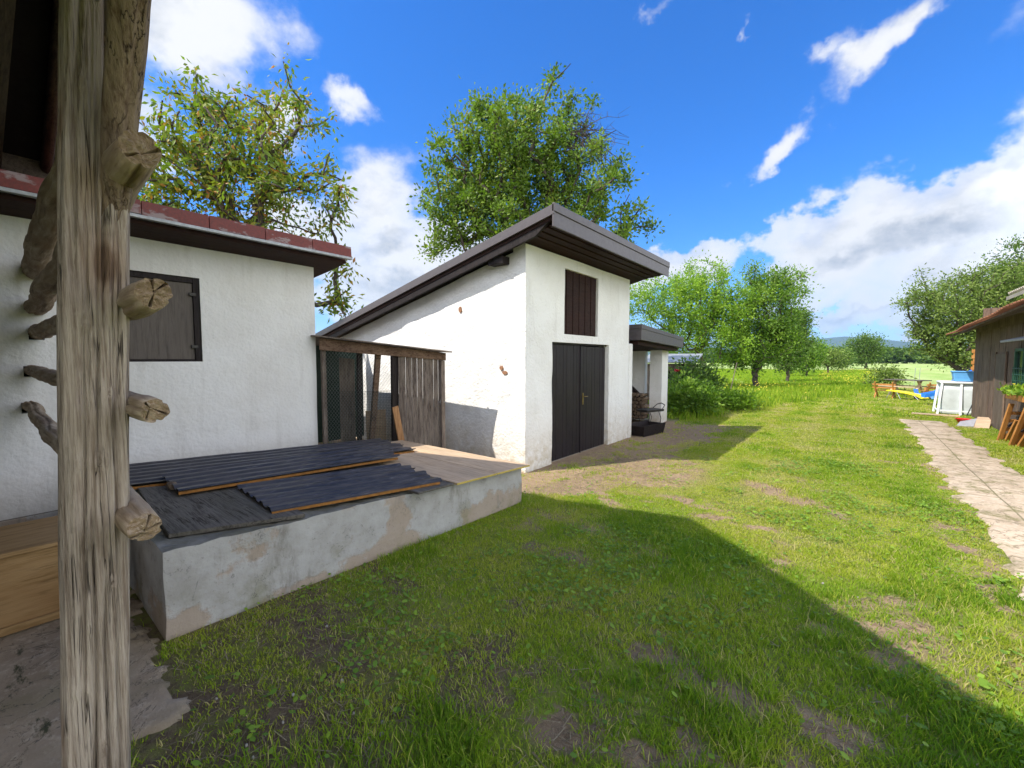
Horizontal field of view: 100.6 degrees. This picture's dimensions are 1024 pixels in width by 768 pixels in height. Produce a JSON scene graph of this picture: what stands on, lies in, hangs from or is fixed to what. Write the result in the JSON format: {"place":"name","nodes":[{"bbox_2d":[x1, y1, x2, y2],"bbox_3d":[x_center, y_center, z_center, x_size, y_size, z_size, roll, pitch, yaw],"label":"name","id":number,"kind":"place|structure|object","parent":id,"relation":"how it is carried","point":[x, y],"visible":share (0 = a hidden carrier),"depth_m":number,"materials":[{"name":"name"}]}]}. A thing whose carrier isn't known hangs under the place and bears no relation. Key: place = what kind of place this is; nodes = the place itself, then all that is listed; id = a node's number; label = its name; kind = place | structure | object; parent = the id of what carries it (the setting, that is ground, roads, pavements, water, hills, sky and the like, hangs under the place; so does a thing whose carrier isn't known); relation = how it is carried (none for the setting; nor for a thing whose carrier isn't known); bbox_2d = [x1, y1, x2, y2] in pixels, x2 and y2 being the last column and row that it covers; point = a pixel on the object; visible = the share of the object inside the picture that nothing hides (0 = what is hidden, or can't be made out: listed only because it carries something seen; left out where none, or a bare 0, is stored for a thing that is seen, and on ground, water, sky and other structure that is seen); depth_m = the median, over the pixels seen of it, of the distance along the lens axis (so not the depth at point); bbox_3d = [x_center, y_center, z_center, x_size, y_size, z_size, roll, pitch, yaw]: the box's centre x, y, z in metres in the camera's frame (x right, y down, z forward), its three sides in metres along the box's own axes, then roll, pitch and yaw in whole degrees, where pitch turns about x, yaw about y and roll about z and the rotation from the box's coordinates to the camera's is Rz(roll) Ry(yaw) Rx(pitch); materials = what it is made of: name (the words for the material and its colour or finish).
{"place":"outdoors","nodes":[
{"label":"outdoors","id":0,"kind":"place"},
{"bbox_2d":[0,0,172,767],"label":"timber barn","id":1,"kind":"structure","parent":0,"point":[72,75],"depth_m":1.24,"materials":[{"name":"brown wood"}]},
{"bbox_2d":[0,169,351,526],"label":"white building","id":2,"kind":"structure","parent":0,"point":[222,351],"depth_m":5.36,"materials":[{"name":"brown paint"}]},
{"bbox_2d":[130,362,1023,767],"bbox_3d":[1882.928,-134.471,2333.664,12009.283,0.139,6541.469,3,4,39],"label":"ground","id":3,"kind":"structure","parent":0,"point":[150,750],"depth_m":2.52,"materials":[{"name":"green plant"}]},
{"bbox_2d":[0,589,190,767],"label":"barn floor","id":4,"kind":"structure","parent":3,"relation":"on","point":[30,728],"depth_m":2.15,"materials":[{"name":"concrete"}]},
{"bbox_2d":[0,515,59,636],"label":"ochre box","id":5,"kind":"object","parent":4,"relation":"on","point":[29,588],"depth_m":2.70,"materials":[{"name":"brown wood"}]},
{"bbox_2d":[136,42,369,323],"bbox_3d":[-6.430,-3.355,9.852,5.916,9.116,3.556,0,3,-8],"label":"cherry tree","id":6,"kind":"object","parent":3,"relation":"on","point":[230,161],"visible":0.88,"depth_m":9.47,"materials":[{"name":"green plant"}]},
{"bbox_2d":[130,468,521,640],"bbox_3d":[-1.989,1.201,4.633,2.702,0.622,3.376,3,4,39],"label":"concrete tank","id":7,"kind":"object","parent":3,"relation":"on","point":[181,585],"visible":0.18,"depth_m":3.11,"materials":[{"name":"grey concrete"}]},
{"bbox_2d":[138,480,304,537],"bbox_3d":[-2.433,0.960,3.473,1.679,0.058,0.776,3,5,43],"label":"weathered board","id":8,"kind":"object","parent":7,"relation":"on","point":[231,507],"visible":0.68,"depth_m":3.21,"materials":[{"name":"grey wood"}]},
{"bbox_2d":[166,482,175,489],"bbox_3d":[-2.981,0.892,3.729,0.118,0.070,0.072,3,4,39],"label":"wood chunk","id":9,"kind":"object","parent":8,"relation":"on","point":[169,485],"visible":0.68,"depth_m":3.69,"materials":[{"name":"wood"}]},
{"bbox_2d":[328,461,453,494],"bbox_3d":[-1.455,0.953,4.569,1.880,0.037,0.490,3,4,39],"label":"grey plank","id":10,"kind":"object","parent":7,"relation":"on","point":[422,490],"visible":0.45,"depth_m":4.12,"materials":[{"name":"wood"}]},
{"bbox_2d":[237,463,442,513],"bbox_3d":[-1.552,0.930,3.971,1.608,0.096,0.900,-3,4,-41],"label":"corrugated sheet","id":11,"kind":"object","parent":10,"relation":"on","point":[295,493],"visible":1,"depth_m":3.84,"materials":[{"name":"grey metal"}]},
{"bbox_2d":[372,452,496,484],"bbox_3d":[-1.249,0.940,5.115,2.315,0.043,0.581,3,4,39],"label":"tan board","id":12,"kind":"object","parent":7,"relation":"on","point":[456,474],"visible":0.57,"depth_m":4.75,"materials":[{"name":"beige wood"}]},
{"bbox_2d":[391,440,529,474],"bbox_3d":[-0.932,0.932,5.620,2.475,0.043,0.579,3,4,39],"label":"tan board","id":13,"kind":"object","parent":7,"relation":"on","point":[491,464],"visible":0.77,"depth_m":5.33,"materials":[{"name":"beige wood"}]},
{"bbox_2d":[129,438,415,489],"bbox_3d":[-2.769,0.876,4.969,1.099,0.158,3.298,3,5,45],"label":"corrugated sheet","id":14,"kind":"object","parent":13,"relation":"on","point":[146,472],"visible":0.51,"depth_m":4.84,"materials":[{"name":"grey metal"}]},
{"bbox_2d":[161,445,399,494],"bbox_3d":[-2.236,0.860,4.594,0.765,0.115,2.312,3,4,41],"label":"corrugated sheet","id":15,"kind":"object","parent":14,"relation":"on","point":[212,476],"visible":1,"depth_m":4.31,"materials":[{"name":"grey metal"}]},
{"bbox_2d":[310,335,451,447],"bbox_3d":[-3.020,0.241,7.624,2.077,2.270,3.883,-3,4,-42],"label":"chicken pen","id":16,"kind":"object","parent":3,"relation":"on","point":[341,403],"visible":0.57,"depth_m":6.87,"materials":[{"name":"wood"}]},
{"bbox_2d":[392,406,404,440],"bbox_3d":[-1.776,0.779,6.733,0.024,0.880,0.277,3,4,39],"label":"leaning plank","id":17,"kind":"object","parent":16,"relation":"on","point":[398,423],"visible":0.56,"depth_m":6.68,"materials":[{"name":"brown wood"}]},
{"bbox_2d":[315,202,669,472],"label":"white shed","id":18,"kind":"structure","parent":3,"relation":"on","point":[525,321],"depth_m":7.59,"materials":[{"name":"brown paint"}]},
{"bbox_2d":[551,344,579,460],"bbox_3d":[0.963,0.318,7.852,0.034,2.090,1.081,3,4,39],"label":"door","id":19,"kind":"structure","parent":18,"relation":"in","point":[565,358],"depth_m":7.86,"materials":[{"name":"paint"}]},
{"bbox_2d":[581,346,604,450],"bbox_3d":[1.666,0.280,8.677,0.093,2.070,1.021,3,4,39],"label":"door","id":20,"kind":"structure","parent":18,"relation":"in","point":[592,358],"depth_m":8.67,"materials":[{"name":"paint"}]},
{"bbox_2d":[406,61,670,265],"bbox_3d":[0.737,-4.294,13.197,7.072,10.830,5.159,-2,4,-30],"label":"plum tree","id":21,"kind":"object","parent":3,"relation":"on","point":[484,197],"visible":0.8,"depth_m":12.50,"materials":[{"name":"green plant"}]},
{"bbox_2d":[131,456,1023,767],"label":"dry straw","id":22,"kind":"object","parent":3,"relation":"on","point":[571,642],"visible":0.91,"depth_m":2.42,"materials":[{"name":"plant"}]},
{"bbox_2d":[164,444,1023,767],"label":"clover","id":23,"kind":"object","parent":3,"relation":"on","point":[982,682],"visible":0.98,"depth_m":2.95,"materials":[{"name":"green plant"}]},
{"bbox_2d":[632,392,648,418],"bbox_3d":[3.115,0.605,12.895,2.042,0.746,0.460,3,4,39],"label":"firewood pile","id":24,"kind":"object","parent":3,"relation":"on","point":[640,402],"visible":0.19,"depth_m":12.27,"materials":[{"name":"brown wood"}]},
{"bbox_2d":[631,420,665,436],"bbox_3d":[3.294,1.097,10.463,0.992,0.270,0.511,-3,4,-41],"label":"dark trough","id":25,"kind":"object","parent":3,"relation":"on","point":[645,428],"visible":0.77,"depth_m":10.25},
{"bbox_2d":[636,403,664,421],"bbox_3d":[3.772,0.851,11.488,0.781,0.664,0.384,-2,4,-31],"label":"hand cart","id":26,"kind":"object","parent":3,"relation":"on","point":[648,410],"visible":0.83,"depth_m":11.34,"materials":[{"name":"metal"}]},
{"bbox_2d":[629,324,683,422],"bbox_3d":[2.513,-0.183,12.185,3.632,2.685,3.312,3,4,39],"label":"open annex","id":27,"kind":"object","parent":3,"relation":"on","point":[658,344],"visible":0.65,"depth_m":12.21,"materials":[{"name":"white paint"}]},
{"bbox_2d":[647,354,702,396],"bbox_3d":[6.406,-0.252,17.109,2.100,1.949,1.857,2,4,31],"label":"grey hut","id":28,"kind":"object","parent":3,"relation":"on","point":[676,357],"visible":0.08,"depth_m":16.88,"materials":[{"name":"metal"}]},
{"bbox_2d":[667,364,729,417],"bbox_3d":[5.729,0.315,13.711,2.243,1.942,2.416,-1,3,-17],"label":"leafy bush","id":29,"kind":"object","parent":3,"relation":"on","point":[683,395],"visible":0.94,"depth_m":13.27,"materials":[{"name":"green plant"}]},
{"bbox_2d":[629,250,769,373],"bbox_3d":[10.416,-3.913,25.451,9.433,8.384,5.488,0,3,-3],"label":"peach tree","id":30,"kind":"object","parent":3,"relation":"on","point":[729,329],"visible":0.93,"depth_m":24.67,"materials":[{"name":"green plant"}]},
{"bbox_2d":[668,352,732,395],"bbox_3d":[6.671,0.000,15.442,2.534,2.328,2.534,2,4,28],"label":"leafy bush","id":31,"kind":"object","parent":3,"relation":"on","point":[700,371],"visible":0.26,"depth_m":15.23,"materials":[{"name":"green plant"}]},
{"bbox_2d":[713,383,771,411],"bbox_3d":[7.717,0.624,14.807,1.887,1.315,1.935,1,3,12],"label":"leafy bush","id":32,"kind":"object","parent":3,"relation":"on","point":[738,400],"visible":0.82,"depth_m":14.32,"materials":[{"name":"green plant"}]},
{"bbox_2d":[713,256,824,385],"bbox_3d":[15.588,-3.728,26.058,5.642,7.997,4.760,-2,4,-32],"label":"apple tree","id":33,"kind":"object","parent":3,"relation":"on","point":[772,328],"visible":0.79,"depth_m":25.40,"materials":[{"name":"green plant"}]},
{"bbox_2d":[765,301,826,381],"bbox_3d":[20.932,-3.276,31.939,4.378,6.356,3.985,3,4,39],"label":"apple tree","id":34,"kind":"object","parent":3,"relation":"on","point":[788,368],"visible":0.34,"depth_m":31.44,"materials":[{"name":"green plant"}]},
{"bbox_2d":[779,329,832,375],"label":"apple tree","id":35,"kind":"object","parent":3,"relation":"on","point":[814,360],"visible":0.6,"depth_m":40.36,"materials":[{"name":"green plant"}]},
{"bbox_2d":[668,345,961,363],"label":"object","id":36,"kind":"object","parent":3,"relation":"on","point":[896,355],"visible":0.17,"depth_m":164.41,"materials":[{"name":"green plant"}]},
{"bbox_2d":[815,342,857,372],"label":"apple tree","id":37,"kind":"object","parent":3,"relation":"on","point":[838,358],"visible":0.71,"depth_m":49.41,"materials":[{"name":"green plant"}]},
{"bbox_2d":[828,343,860,370],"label":"apple tree","id":38,"kind":"object","parent":3,"relation":"on","point":[850,359],"visible":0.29,"depth_m":59.41,"materials":[{"name":"green plant"}]},
{"bbox_2d":[843,325,892,368],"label":"round tree","id":39,"kind":"object","parent":3,"relation":"on","point":[867,346],"visible":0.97,"depth_m":76.99,"materials":[{"name":"green plant"}]},
{"bbox_2d":[872,382,895,397],"bbox_3d":[16.649,0.263,18.962,0.635,0.736,0.800,-2,4,-36],"label":"garden bench","id":40,"kind":"object","parent":3,"relation":"on","point":[875,387],"visible":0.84,"depth_m":18.89,"materials":[{"name":"wood"}]},
{"bbox_2d":[857,359,917,390],"bbox_3d":[20.826,-0.368,23.736,2.361,2.135,2.269,-1,3,-16],"label":"young shrub","id":41,"kind":"object","parent":3,"relation":"on","point":[891,372],"visible":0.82,"depth_m":23.52,"materials":[{"name":"green plant"}]},
{"bbox_2d":[878,379,934,396],"bbox_3d":[18.650,0.177,20.076,1.480,0.774,1.500,-1,3,-16],"label":"picnic table","id":42,"kind":"object","parent":3,"relation":"on","point":[919,385],"visible":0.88,"depth_m":19.84,"materials":[{"name":"grey wood"}]},
{"bbox_2d":[886,390,928,399],"bbox_3d":[16.822,0.482,18.100,0.403,0.387,1.373,-1,3,-13],"label":"sun lounger","id":43,"kind":"object","parent":3,"relation":"on","point":[911,393],"visible":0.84,"depth_m":18.01,"materials":[{"name":"yellow plastic"}]},
{"bbox_2d":[913,389,933,399],"bbox_3d":[17.445,0.447,17.995,0.380,0.450,0.618,-1,4,-21],"label":"blue toy car","id":44,"kind":"object","parent":3,"relation":"on","point":[917,392],"visible":0.43,"depth_m":18.11,"materials":[{"name":"plastic"}]},
{"bbox_2d":[920,382,936,392],"bbox_3d":[18.449,0.287,18.540,0.800,0.736,0.635,1,4,19],"label":"garden bench","id":45,"kind":"object","parent":3,"relation":"on","point":[926,389],"visible":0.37,"depth_m":18.42,"materials":[{"name":"orange wood"}]},
{"bbox_2d":[911,412,959,416],"bbox_3d":[12.957,0.937,13.005,0.240,0.030,1.050,-3,5,-43],"label":"loose board","id":46,"kind":"object","parent":3,"relation":"on","point":[936,414],"visible":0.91,"depth_m":12.91,"materials":[{"name":"beige wood"}]},
{"bbox_2d":[921,370,971,397],"bbox_3d":[16.578,0.036,15.449,2.374,1.572,0.510,2,4,31],"label":"blue slide","id":47,"kind":"object","parent":3,"relation":"on","point":[928,394],"visible":0.07,"depth_m":15.86,"materials":[{"name":"plastic"}]},
{"bbox_2d":[932,380,972,414],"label":"framed pool","id":48,"kind":"structure","parent":3,"relation":"on","point":[954,397],"depth_m":13.13,"materials":[{"name":"white paint"}]},
{"bbox_2d":[950,371,973,381],"bbox_3d":[13.932,-0.237,13.118,0.530,0.325,0.390,3,4,39],"label":"blue tub","id":49,"kind":"object","parent":48,"relation":"on","point":[962,376],"visible":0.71,"depth_m":13.01,"materials":[{"name":"plastic"}]},
{"bbox_2d":[889,254,1023,379],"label":"walnut tree","id":50,"kind":"object","parent":3,"relation":"on","point":[971,304],"visible":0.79,"depth_m":18.68,"materials":[{"name":"green plant"}]},
{"bbox_2d":[955,418,969,422],"bbox_3d":[12.137,0.989,11.422,0.350,0.115,0.350,3,4,39],"label":"red bowl","id":51,"kind":"object","parent":3,"relation":"on","point":[960,419],"visible":0.46,"depth_m":11.43,"materials":[{"name":"plastic"}]},
{"bbox_2d":[971,349,974,370],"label":"play tower","id":52,"kind":"structure","parent":3,"relation":"on","point":[973,358],"depth_m":14.89,"materials":[{"name":"orange wood"}]},
{"bbox_2d":[957,417,990,428],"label":"wooden ramp","id":53,"kind":"structure","parent":3,"relation":"on","point":[982,422],"depth_m":10.87,"materials":[{"name":"beige wood"}]},
{"bbox_2d":[946,286,1023,433],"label":"brown house","id":54,"kind":"structure","parent":3,"relation":"on","point":[999,351],"depth_m":10.38,"materials":[{"name":"wood"}]},
{"bbox_2d":[991,354,1004,430],"bbox_3d":[11.841,0.193,10.329,0.021,1.850,0.900,3,4,39],"label":"door","id":55,"kind":"structure","parent":54,"relation":"in","point":[1000,358],"depth_m":10.35,"materials":[{"name":"brown wood"}]},
{"bbox_2d":[996,382,1023,402],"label":"flower box","id":56,"kind":"object","parent":54,"relation":"attached to","point":[1014,392],"visible":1,"depth_m":8.40,"materials":[{"name":"green plant"}]},
{"bbox_2d":[1012,348,1023,384],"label":"window","id":57,"kind":"structure","parent":54,"relation":"in","point":[1019,352],"depth_m":9.13,"materials":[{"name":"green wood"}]},
{"bbox_2d":[975,233,1023,290],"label":"tall dark tree","id":58,"kind":"object","parent":3,"relation":"on","point":[1013,245],"visible":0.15,"depth_m":24.91,"materials":[{"name":"green plant"}]},
{"bbox_2d":[997,404,1023,440],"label":"folded wooden chair","id":59,"kind":"object","parent":3,"relation":"on","point":[1002,434],"visible":0.63,"depth_m":8.79,"materials":[{"name":"brown wood"}]},
{"bbox_2d":[1008,408,1023,446],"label":"folded wooden chair","id":60,"kind":"object","parent":3,"relation":"on","point":[1014,439],"visible":0.91,"depth_m":8.23,"materials":[{"name":"brown wood"}]},
{"bbox_2d":[138,0,1023,343],"label":"sky","id":61,"kind":"structure","parent":0,"point":[863,144],"materials":[{"name":"blue"}]},
{"bbox_2d":[647,368,900,420],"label":"meadow grass","id":62,"kind":"structure","parent":0,"point":[838,382],"depth_m":24.68,"materials":[{"name":"green plant"}]},
{"bbox_2d":[719,368,876,392],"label":"yellow wildflowers","id":63,"kind":"object","parent":62,"relation":"on","point":[823,379],"visible":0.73,"depth_m":29.45,"materials":[{"name":"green plant"}]},
{"bbox_2d":[648,337,963,354],"bbox_3d":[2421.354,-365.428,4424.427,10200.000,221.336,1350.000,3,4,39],"label":"hills","id":64,"kind":"structure","parent":0,"point":[837,341],"depth_m":3795.91,"materials":[{"name":"green plant"}]},
{"bbox_2d":[899,419,1023,600],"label":"path","id":65,"kind":"structure","parent":0,"point":[986,484],"depth_m":5.88,"materials":[{"name":"beige concrete"}]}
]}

